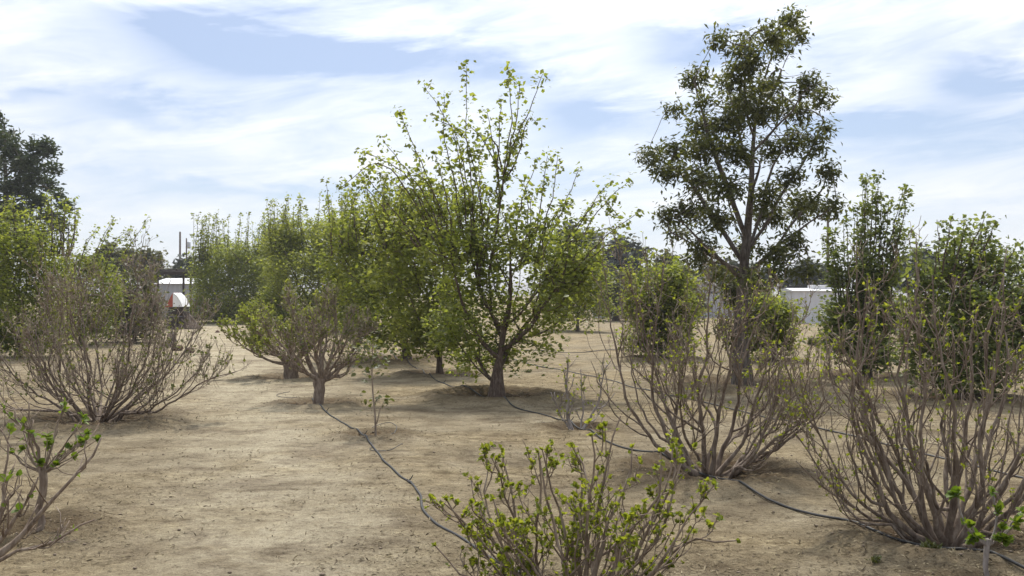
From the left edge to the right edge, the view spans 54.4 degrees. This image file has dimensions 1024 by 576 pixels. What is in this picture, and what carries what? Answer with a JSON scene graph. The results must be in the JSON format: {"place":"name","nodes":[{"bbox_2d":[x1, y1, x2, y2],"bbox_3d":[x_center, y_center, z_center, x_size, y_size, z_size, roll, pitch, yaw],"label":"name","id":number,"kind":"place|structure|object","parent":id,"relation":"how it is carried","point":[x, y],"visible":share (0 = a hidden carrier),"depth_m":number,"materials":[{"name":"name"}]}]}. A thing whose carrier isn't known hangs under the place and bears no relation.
{"place":"outdoors","nodes":[
{"label":"outdoors","id":0,"kind":"place"},
{"bbox_2d":[165,331,176,346],"bbox_3d":[-10.179,1.533,29.764,0.354,0.531,0.350,0,0,25],"label":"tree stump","id":1,"kind":"object","parent":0,"point":[173,335],"visible":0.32,"depth_m":29.68,"materials":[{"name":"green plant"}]},
{"bbox_2d":[171,345,183,350],"bbox_3d":[-9.460,1.693,28.139,0.376,0.182,0.219,0,0,-1],"label":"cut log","id":2,"kind":"object","parent":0,"point":[181,349],"visible":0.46,"depth_m":28.06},
{"bbox_2d":[0,296,1023,575],"bbox_3d":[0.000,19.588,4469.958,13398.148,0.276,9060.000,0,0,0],"label":"ground","id":3,"kind":"structure","parent":0,"point":[250,426],"depth_m":9.23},
{"bbox_2d":[0,110,80,323],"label":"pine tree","id":4,"kind":"object","parent":3,"relation":"on","point":[23,162],"visible":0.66,"depth_m":46.39,"materials":[{"name":"green plant"}]},
{"bbox_2d":[0,189,84,357],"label":"orchard bush","id":5,"kind":"object","parent":3,"relation":"on","point":[23,246],"visible":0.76,"depth_m":24.90,"materials":[{"name":"green plant"}]},
{"bbox_2d":[0,390,100,531],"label":"fig sapling","id":6,"kind":"object","parent":3,"relation":"on","point":[42,466],"visible":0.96,"depth_m":6.92,"materials":[{"name":"green plant"}]},
{"bbox_2d":[0,424,101,561],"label":"fig sapling","id":7,"kind":"object","parent":3,"relation":"on","point":[4,506],"visible":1,"depth_m":5.46,"materials":[{"name":"plant"}]},
{"bbox_2d":[48,213,150,345],"bbox_3d":[-13.087,-0.135,30.783,3.660,4.432,2.764,0,0,0],"label":"orchard bush","id":8,"kind":"object","parent":3,"relation":"on","point":[78,258],"visible":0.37,"depth_m":30.50,"materials":[{"name":"green plant"}]},
{"bbox_2d":[81,236,144,280],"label":"tree","id":9,"kind":"object","parent":3,"relation":"on","point":[116,255],"visible":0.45,"depth_m":71.05,"materials":[{"name":"green plant"}]},
{"bbox_2d":[0,226,248,422],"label":"bare shrub","id":10,"kind":"object","parent":3,"relation":"on","point":[126,372],"visible":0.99,"depth_m":12.66,"materials":[{"name":"brown plant"}]},
{"bbox_2d":[91,257,174,342],"bbox_3d":[-12.536,0.603,32.638,2.965,3.262,2.307,0,0,0],"label":"orchard bush","id":11,"kind":"object","parent":3,"relation":"on","point":[126,276],"visible":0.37,"depth_m":32.48,"materials":[{"name":"green plant"}]},
{"bbox_2d":[136,241,169,289],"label":"tree","id":12,"kind":"object","parent":3,"relation":"on","point":[155,252],"visible":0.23,"depth_m":74.13,"materials":[{"name":"green plant"}]},
{"bbox_2d":[144,269,198,316],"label":"pergola","id":13,"kind":"object","parent":3,"relation":"on","point":[182,272],"visible":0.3,"depth_m":55.95,"materials":[{"name":"brown wood"}]},
{"bbox_2d":[165,317,185,328],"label":"wooden crate","id":14,"kind":"object","parent":3,"relation":"on","point":[181,320],"visible":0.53,"depth_m":44.23,"materials":[{"name":"brown wood"}]},
{"bbox_2d":[168,307,188,315],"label":"wooden crate","id":15,"kind":"object","parent":14,"relation":"on","point":[173,313],"visible":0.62,"depth_m":44.25,"materials":[{"name":"brown wood"}]},
{"bbox_2d":[165,293,189,306],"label":"draped tarp","id":16,"kind":"object","parent":15,"relation":"on","point":[176,298],"visible":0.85,"depth_m":44.07,"materials":[{"name":"white fabric"}]},
{"bbox_2d":[179,232,180,258],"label":"utility pole","id":17,"kind":"object","parent":3,"relation":"on","point":[180,243],"visible":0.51,"depth_m":87.95,"materials":[{"name":"grey wood"}]},
{"bbox_2d":[168,253,201,277],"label":"tree","id":18,"kind":"object","parent":3,"relation":"on","point":[179,263],"visible":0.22,"depth_m":81.09,"materials":[{"name":"green plant"}]},
{"bbox_2d":[186,238,190,257],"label":"utility pole","id":19,"kind":"object","parent":3,"relation":"on","point":[188,243],"visible":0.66,"depth_m":117.94,"materials":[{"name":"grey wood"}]},
{"bbox_2d":[153,278,229,318],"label":"metal shed","id":20,"kind":"structure","parent":3,"relation":"on","point":[175,285],"depth_m":59.99,"materials":[{"name":"white metal"}]},
{"bbox_2d":[184,313,202,328],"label":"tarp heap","id":21,"kind":"object","parent":3,"relation":"on","point":[189,319],"visible":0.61,"depth_m":44.41,"materials":[{"name":"grey fabric"}]},
{"bbox_2d":[180,209,274,323],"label":"orchard bush","id":22,"kind":"object","parent":3,"relation":"on","point":[236,263],"visible":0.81,"depth_m":52.03,"materials":[{"name":"green plant"}]},
{"bbox_2d":[251,209,299,291],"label":"orchard bush","id":23,"kind":"object","parent":3,"relation":"on","point":[272,236],"visible":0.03,"depth_m":55.00,"materials":[{"name":"green plant"}]},
{"bbox_2d":[212,278,342,378],"bbox_3d":[-4.476,0.859,19.129,2.207,2.123,1.783,0,0,-34],"label":"squat tree","id":24,"kind":"object","parent":3,"relation":"on","point":[257,337],"visible":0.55,"depth_m":19.06,"materials":[{"name":"green plant"}]},
{"bbox_2d":[246,191,385,331],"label":"orchard bush","id":25,"kind":"object","parent":3,"relation":"on","point":[291,241],"visible":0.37,"depth_m":41.39,"materials":[{"name":"green plant"}]},
{"bbox_2d":[255,276,383,403],"bbox_3d":[-2.845,0.845,14.848,1.939,2.046,1.336,0,0,0],"label":"squat tree","id":26,"kind":"object","parent":3,"relation":"on","point":[321,377],"visible":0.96,"depth_m":14.84,"materials":[{"name":"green plant"}]},
{"bbox_2d":[349,331,395,435],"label":"leafy sapling","id":27,"kind":"object","parent":3,"relation":"on","point":[371,358],"visible":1,"depth_m":11.40,"materials":[{"name":"green plant"}]},
{"bbox_2d":[312,177,447,359],"bbox_3d":[-3.267,-0.307,23.572,3.421,4.618,3.123,0,0,39],"label":"orchard tree","id":28,"kind":"object","parent":3,"relation":"on","point":[348,245],"visible":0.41,"depth_m":23.44,"materials":[{"name":"green plant"}]},
{"bbox_2d":[369,422,396,435],"bbox_3d":[-1.523,1.669,11.665,0.341,0.072,1.008,0,0,0],"label":"drip tube","id":29,"kind":"object","parent":3,"relation":"on","point":[386,422],"visible":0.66,"depth_m":12.06,"materials":[{"name":"plastic"}]},
{"bbox_2d":[370,443,402,450],"bbox_3d":[-1.326,1.653,10.367,0.347,0.065,0.218,0,0,11],"label":"drip tube","id":30,"kind":"object","parent":3,"relation":"on","point":[386,450],"visible":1,"depth_m":10.29,"materials":[{"name":"plastic"}]},
{"bbox_2d":[350,257,433,297],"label":"tree","id":31,"kind":"object","parent":3,"relation":"on","point":[397,282],"visible":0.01,"depth_m":76.63,"materials":[{"name":"green plant"}]},
{"bbox_2d":[312,398,523,575],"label":"irrigation hose","id":32,"kind":"object","parent":3,"relation":"on","point":[409,481],"visible":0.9,"depth_m":8.47,"materials":[{"name":"black plastic"}]},
{"bbox_2d":[353,154,489,373],"bbox_3d":[-1.836,-0.429,19.980,2.790,4.599,2.542,0,0,0],"label":"orchard tree","id":33,"kind":"object","parent":3,"relation":"on","point":[392,246],"visible":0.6,"depth_m":19.64,"materials":[{"name":"green plant"}]},
{"bbox_2d":[333,59,655,396],"bbox_3d":[-0.233,-0.831,15.902,5.162,5.523,2.732,0,0,0],"label":"mulberry tree","id":34,"kind":"object","parent":3,"relation":"on","point":[473,247],"visible":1,"depth_m":15.70,"materials":[{"name":"green plant"}]},
{"bbox_2d":[0,354,1017,575],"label":"soil clods","id":35,"kind":"object","parent":3,"relation":"on","point":[321,574],"visible":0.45,"depth_m":8.91,"materials":[{"name":"brown soil"}]},
{"bbox_2d":[542,220,587,280],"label":"conifer","id":36,"kind":"object","parent":3,"relation":"on","point":[569,227],"visible":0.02,"depth_m":94.14,"materials":[{"name":"green plant"}]},
{"bbox_2d":[476,349,663,352],"bbox_3d":[1.120,1.736,27.902,6.228,0.093,1.088,0,0,9],"label":"irrigation hose","id":37,"kind":"object","parent":3,"relation":"on","point":[578,352],"visible":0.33,"depth_m":27.57,"materials":[{"name":"plastic"}]},
{"bbox_2d":[524,236,618,331],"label":"orchard bush","id":38,"kind":"object","parent":3,"relation":"on","point":[587,315],"visible":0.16,"depth_m":41.48,"materials":[{"name":"green plant"}]},
{"bbox_2d":[417,413,740,575],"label":"budding shrub","id":39,"kind":"object","parent":3,"relation":"on","point":[591,560],"visible":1,"depth_m":5.13,"materials":[{"name":"green plant"}]},
{"bbox_2d":[550,353,614,429],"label":"bare sapling","id":40,"kind":"object","parent":3,"relation":"on","point":[567,410],"visible":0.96,"depth_m":12.03,"materials":[{"name":"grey plant"}]},
{"bbox_2d":[582,227,605,296],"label":"conifer","id":41,"kind":"object","parent":3,"relation":"on","point":[596,237],"visible":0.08,"depth_m":98.68,"materials":[{"name":"green plant"}]},
{"bbox_2d":[585,270,634,320],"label":"tree","id":42,"kind":"object","parent":3,"relation":"on","point":[614,297],"visible":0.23,"depth_m":55.84,"materials":[{"name":"green plant"}]},
{"bbox_2d":[600,232,653,289],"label":"pine","id":43,"kind":"object","parent":3,"relation":"on","point":[615,261],"visible":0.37,"depth_m":91.44,"materials":[{"name":"green plant"}]},
{"bbox_2d":[608,253,711,357],"bbox_3d":[3.650,0.588,24.830,2.658,2.904,2.778,0,0,0],"label":"orchard bush","id":44,"kind":"object","parent":3,"relation":"on","point":[677,282],"visible":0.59,"depth_m":24.39,"materials":[{"name":"green plant"}]},
{"bbox_2d":[593,292,732,317],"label":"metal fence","id":45,"kind":"object","parent":3,"relation":"on","point":[713,309],"visible":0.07,"depth_m":61.98,"materials":[{"name":"metal"}]},
{"bbox_2d":[638,247,702,283],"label":"tree","id":46,"kind":"object","parent":3,"relation":"on","point":[664,253],"visible":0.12,"depth_m":68.55,"materials":[{"name":"green plant"}]},
{"bbox_2d":[684,277,712,320],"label":"tree","id":47,"kind":"object","parent":3,"relation":"on","point":[705,304],"visible":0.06,"depth_m":55.78,"materials":[{"name":"green plant"}]},
{"bbox_2d":[377,352,1023,568],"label":"irrigation hose","id":48,"kind":"object","parent":3,"relation":"on","point":[873,529],"visible":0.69,"depth_m":7.67,"materials":[{"name":"black plastic"}]},
{"bbox_2d":[577,220,849,478],"bbox_3d":[1.850,0.573,9.196,2.099,2.479,1.956,0,0,-31],"label":"bare shrub","id":49,"kind":"object","parent":3,"relation":"on","point":[717,468],"visible":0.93,"depth_m":9.04,"materials":[{"name":"brown plant"}]},
{"bbox_2d":[691,256,783,290],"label":"tree","id":50,"kind":"object","parent":3,"relation":"on","point":[751,263],"visible":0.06,"depth_m":85.92,"materials":[{"name":"green plant"}]},
{"bbox_2d":[628,3,850,386],"bbox_3d":[4.151,-1.537,17.597,3.871,6.810,3.156,0,0,-19],"label":"tall tree","id":51,"kind":"object","parent":3,"relation":"on","point":[738,151],"visible":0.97,"depth_m":17.18,"materials":[{"name":"green plant"}]},
{"bbox_2d":[717,272,782,315],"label":"tree","id":52,"kind":"object","parent":3,"relation":"on","point":[760,292],"visible":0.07,"depth_m":54.49,"materials":[{"name":"green plant"}]},
{"bbox_2d":[515,359,1022,478],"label":"irrigation hose","id":53,"kind":"object","parent":3,"relation":"on","point":[1017,476],"visible":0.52,"depth_m":13.02,"materials":[{"name":"plastic"}]},
{"bbox_2d":[728,282,811,361],"bbox_3d":[6.115,0.892,23.795,1.778,2.144,1.920,0,0,43],"label":"orchard tree","id":54,"kind":"object","parent":3,"relation":"on","point":[782,318],"visible":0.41,"depth_m":23.57,"materials":[{"name":"green plant"}]},
{"bbox_2d":[798,336,823,345],"bbox_3d":[9.305,1.605,30.655,0.887,0.338,0.643,0,0,0],"label":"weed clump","id":55,"kind":"object","parent":3,"relation":"on","point":[809,340],"visible":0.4,"depth_m":30.61,"materials":[{"name":"green plant"}]},
{"bbox_2d":[778,256,851,289],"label":"tree","id":56,"kind":"object","parent":3,"relation":"on","point":[800,284],"visible":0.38,"depth_m":88.72,"materials":[{"name":"green plant"}]},
{"bbox_2d":[780,285,853,323],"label":"white shed","id":57,"kind":"structure","parent":3,"relation":"on","point":[796,293],"depth_m":51.99,"materials":[{"name":"paint"}]},
{"bbox_2d":[818,214,839,284],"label":"utility pole","id":58,"kind":"object","parent":3,"relation":"on","point":[819,218],"visible":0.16,"depth_m":69.93,"materials":[{"name":"brown wood"}]},
{"bbox_2d":[802,169,918,377],"bbox_3d":[6.783,-0.206,19.272,2.138,4.256,2.381,0,0,36],"label":"columnar tree","id":59,"kind":"object","parent":3,"relation":"on","point":[869,260],"visible":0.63,"depth_m":19.08,"materials":[{"name":"green plant"}]},
{"bbox_2d":[864,555,881,563],"bbox_3d":[2.200,1.635,6.020,0.139,0.052,0.085,0,0,-22],"label":"weed clump","id":60,"kind":"object","parent":3,"relation":"on","point":[874,559],"visible":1,"depth_m":6.02,"materials":[{"name":"green plant"}]},
{"bbox_2d":[759,217,1023,548],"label":"bare shrub","id":61,"kind":"object","parent":3,"relation":"on","point":[953,531],"visible":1,"depth_m":6.60,"materials":[{"name":"brown plant"}]},
{"bbox_2d":[893,242,948,311],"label":"tree","id":62,"kind":"object","parent":3,"relation":"on","point":[904,283],"visible":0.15,"depth_m":79.34,"materials":[{"name":"green plant"}]},
{"bbox_2d":[919,537,942,548],"bbox_3d":[2.626,1.612,6.265,0.170,0.085,0.170,0,0,0],"label":"weed clump","id":63,"kind":"object","parent":3,"relation":"on","point":[928,544],"visible":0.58,"depth_m":6.25,"materials":[{"name":"green plant"}]},
{"bbox_2d":[875,211,1023,399],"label":"round bush","id":64,"kind":"object","parent":3,"relation":"on","point":[957,265],"visible":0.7,"depth_m":15.24,"materials":[{"name":"green plant"}]},
{"bbox_2d":[945,485,1023,575],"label":"fig sapling","id":65,"kind":"object","parent":3,"relation":"on","point":[973,536],"visible":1,"depth_m":5.40,"materials":[{"name":"green plant"}]},
{"bbox_2d":[0,0,1023,282],"label":"sky","id":66,"kind":"structure","parent":0,"point":[167,111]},
{"bbox_2d":[17,279,1023,295],"bbox_3d":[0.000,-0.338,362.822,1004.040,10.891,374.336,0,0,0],"label":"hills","id":67,"kind":"structure","parent":0,"point":[527,288],"depth_m":465.22,"materials":[{"name":"grey"}]},
{"bbox_2d":[697,279,723,293],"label":"house","id":68,"kind":"structure","parent":0,"point":[708,287],"depth_m":80.00,"materials":[{"name":"grey metal"}]}
]}

